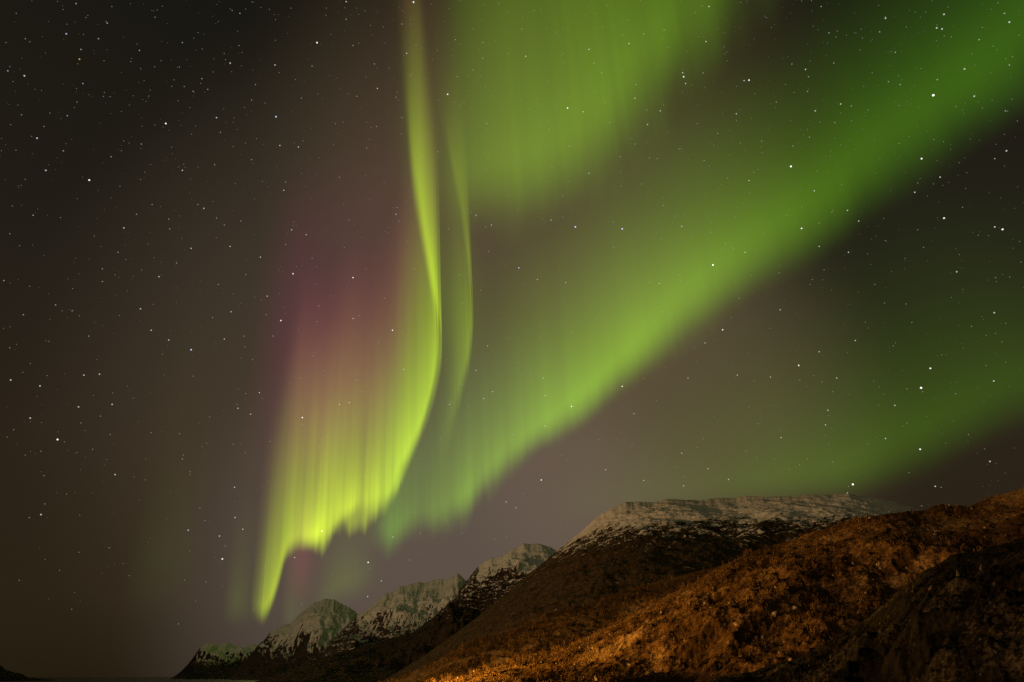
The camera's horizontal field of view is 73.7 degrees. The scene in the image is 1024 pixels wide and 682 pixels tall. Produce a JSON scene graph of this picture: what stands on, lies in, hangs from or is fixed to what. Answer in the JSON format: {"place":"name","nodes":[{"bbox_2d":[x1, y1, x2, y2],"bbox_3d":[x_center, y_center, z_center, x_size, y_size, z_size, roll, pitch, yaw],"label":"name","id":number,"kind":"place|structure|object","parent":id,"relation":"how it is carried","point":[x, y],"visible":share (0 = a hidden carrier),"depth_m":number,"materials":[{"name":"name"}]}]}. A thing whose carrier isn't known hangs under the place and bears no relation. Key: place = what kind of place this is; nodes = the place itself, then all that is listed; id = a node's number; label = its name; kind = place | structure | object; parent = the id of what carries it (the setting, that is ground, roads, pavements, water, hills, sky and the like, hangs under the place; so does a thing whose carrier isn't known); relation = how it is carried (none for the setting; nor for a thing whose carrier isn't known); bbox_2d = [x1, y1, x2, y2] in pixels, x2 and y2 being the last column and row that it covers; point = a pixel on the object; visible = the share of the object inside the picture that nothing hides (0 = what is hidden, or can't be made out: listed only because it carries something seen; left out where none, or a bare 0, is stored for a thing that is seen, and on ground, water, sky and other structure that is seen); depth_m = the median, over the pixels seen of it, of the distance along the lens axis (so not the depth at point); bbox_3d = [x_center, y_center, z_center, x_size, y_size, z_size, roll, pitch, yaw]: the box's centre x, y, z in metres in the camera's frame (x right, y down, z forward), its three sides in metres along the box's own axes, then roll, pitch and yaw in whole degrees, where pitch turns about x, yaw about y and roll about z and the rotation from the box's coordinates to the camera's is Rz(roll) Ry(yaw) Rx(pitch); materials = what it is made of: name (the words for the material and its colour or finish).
{"place":"outdoors","nodes":[
{"label":"outdoors","id":0,"kind":"place"},
{"bbox_2d":[0,665,50,680],"bbox_3d":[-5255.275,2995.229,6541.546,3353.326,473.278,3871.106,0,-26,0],"label":"mountain","id":1,"kind":"structure","parent":0,"point":[6,675],"depth_m":6134.28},
{"bbox_2d":[0,677,258,681],"bbox_3d":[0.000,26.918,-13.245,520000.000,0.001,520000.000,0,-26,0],"label":"water","id":2,"kind":"structure","parent":0,"point":[110,679],"depth_m":6365.38,"materials":[{"name":"black liquid"}]},
{"bbox_2d":[171,642,257,678],"bbox_3d":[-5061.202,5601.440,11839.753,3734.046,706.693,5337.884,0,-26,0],"label":"mountain","id":3,"kind":"structure","parent":0,"point":[226,660],"depth_m":10670.15,"materials":[{"name":"black stone"}]},
{"bbox_2d":[229,599,357,679],"bbox_3d":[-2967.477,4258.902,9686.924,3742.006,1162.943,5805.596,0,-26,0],"label":"mountain","id":4,"kind":"structure","parent":0,"point":[314,629],"depth_m":8747.74,"materials":[{"name":"grey stone"}]},
{"bbox_2d":[300,573,465,665],"bbox_3d":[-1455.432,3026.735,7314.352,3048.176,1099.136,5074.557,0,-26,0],"label":"mountain","id":5,"kind":"structure","parent":0,"point":[402,610],"depth_m":6842.79,"materials":[{"name":"grey stone"}]},
{"bbox_2d":[256,543,556,681],"bbox_3d":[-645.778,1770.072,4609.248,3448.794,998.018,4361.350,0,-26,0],"label":"mountain","id":6,"kind":"structure","parent":0,"point":[489,583],"depth_m":4337.24,"materials":[{"name":"brown stone"}]},
{"bbox_2d":[0,0,1023,676],"label":"sky","id":7,"kind":"structure","parent":0,"point":[489,462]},
{"bbox_2d":[1,0,1023,623],"bbox_3d":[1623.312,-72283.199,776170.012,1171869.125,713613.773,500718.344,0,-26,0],"label":"stars","id":8,"kind":"object","parent":7,"relation":"in","point":[517,210],"visible":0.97,"depth_m":800192.56,"materials":[{"name":"white"}]},
{"bbox_2d":[383,565,721,681],"bbox_3d":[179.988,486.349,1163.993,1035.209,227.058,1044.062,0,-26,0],"label":"hill","id":9,"kind":"structure","parent":0,"point":[582,628],"depth_m":1083.97,"materials":[{"name":"brown plant"}]},
{"bbox_2d":[379,561,723,681],"bbox_3d":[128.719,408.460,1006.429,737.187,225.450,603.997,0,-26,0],"label":"scrub","id":10,"kind":"object","parent":9,"relation":"on","point":[533,639],"visible":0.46,"depth_m":1055.17,"materials":[{"name":"brown plant"}]},
{"bbox_2d":[382,493,919,681],"bbox_3d":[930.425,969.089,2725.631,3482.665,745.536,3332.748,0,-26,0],"label":"mountain","id":11,"kind":"structure","parent":0,"point":[619,548],"depth_m":2241.33,"materials":[{"name":"stone"}]},
{"bbox_2d":[434,488,1023,681],"bbox_3d":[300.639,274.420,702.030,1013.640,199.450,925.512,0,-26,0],"label":"hill","id":12,"kind":"structure","parent":0,"point":[722,618],"depth_m":552.23,"materials":[{"name":"brown plant"}]},
{"bbox_2d":[426,485,1023,681],"bbox_3d":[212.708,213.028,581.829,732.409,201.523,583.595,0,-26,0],"label":"scrub","id":13,"kind":"object","parent":12,"relation":"on","point":[563,665],"visible":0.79,"depth_m":573.39,"materials":[{"name":"brown plant"}]},
{"bbox_2d":[457,504,1007,681],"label":"stones","id":14,"kind":"object","parent":12,"relation":"on","point":[762,636],"visible":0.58,"depth_m":550.86,"materials":[{"name":"brown stone"}]},
{"bbox_2d":[771,611,779,616],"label":"boulder","id":15,"kind":"object","parent":12,"relation":"on","point":[775,613],"visible":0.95,"depth_m":502.55,"materials":[{"name":"stone"}]},
{"bbox_2d":[700,538,1023,681],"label":"hill","id":16,"kind":"structure","parent":0,"point":[938,632],"depth_m":164.39,"materials":[{"name":"brown plant"}]},
{"bbox_2d":[705,536,1023,681],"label":"scrub","id":17,"kind":"object","parent":16,"relation":"on","point":[892,678],"visible":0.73,"depth_m":192.34,"materials":[{"name":"brown plant"}]},
{"bbox_2d":[707,552,1023,681],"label":"stones","id":18,"kind":"object","parent":16,"relation":"on","point":[986,619],"visible":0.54,"depth_m":165.47,"materials":[{"name":"brown stone"}]},
{"bbox_2d":[956,569,965,575],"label":"boulder","id":19,"kind":"object","parent":16,"relation":"on","point":[959,573],"visible":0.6,"depth_m":204.34,"materials":[{"name":"stone"}]}
]}

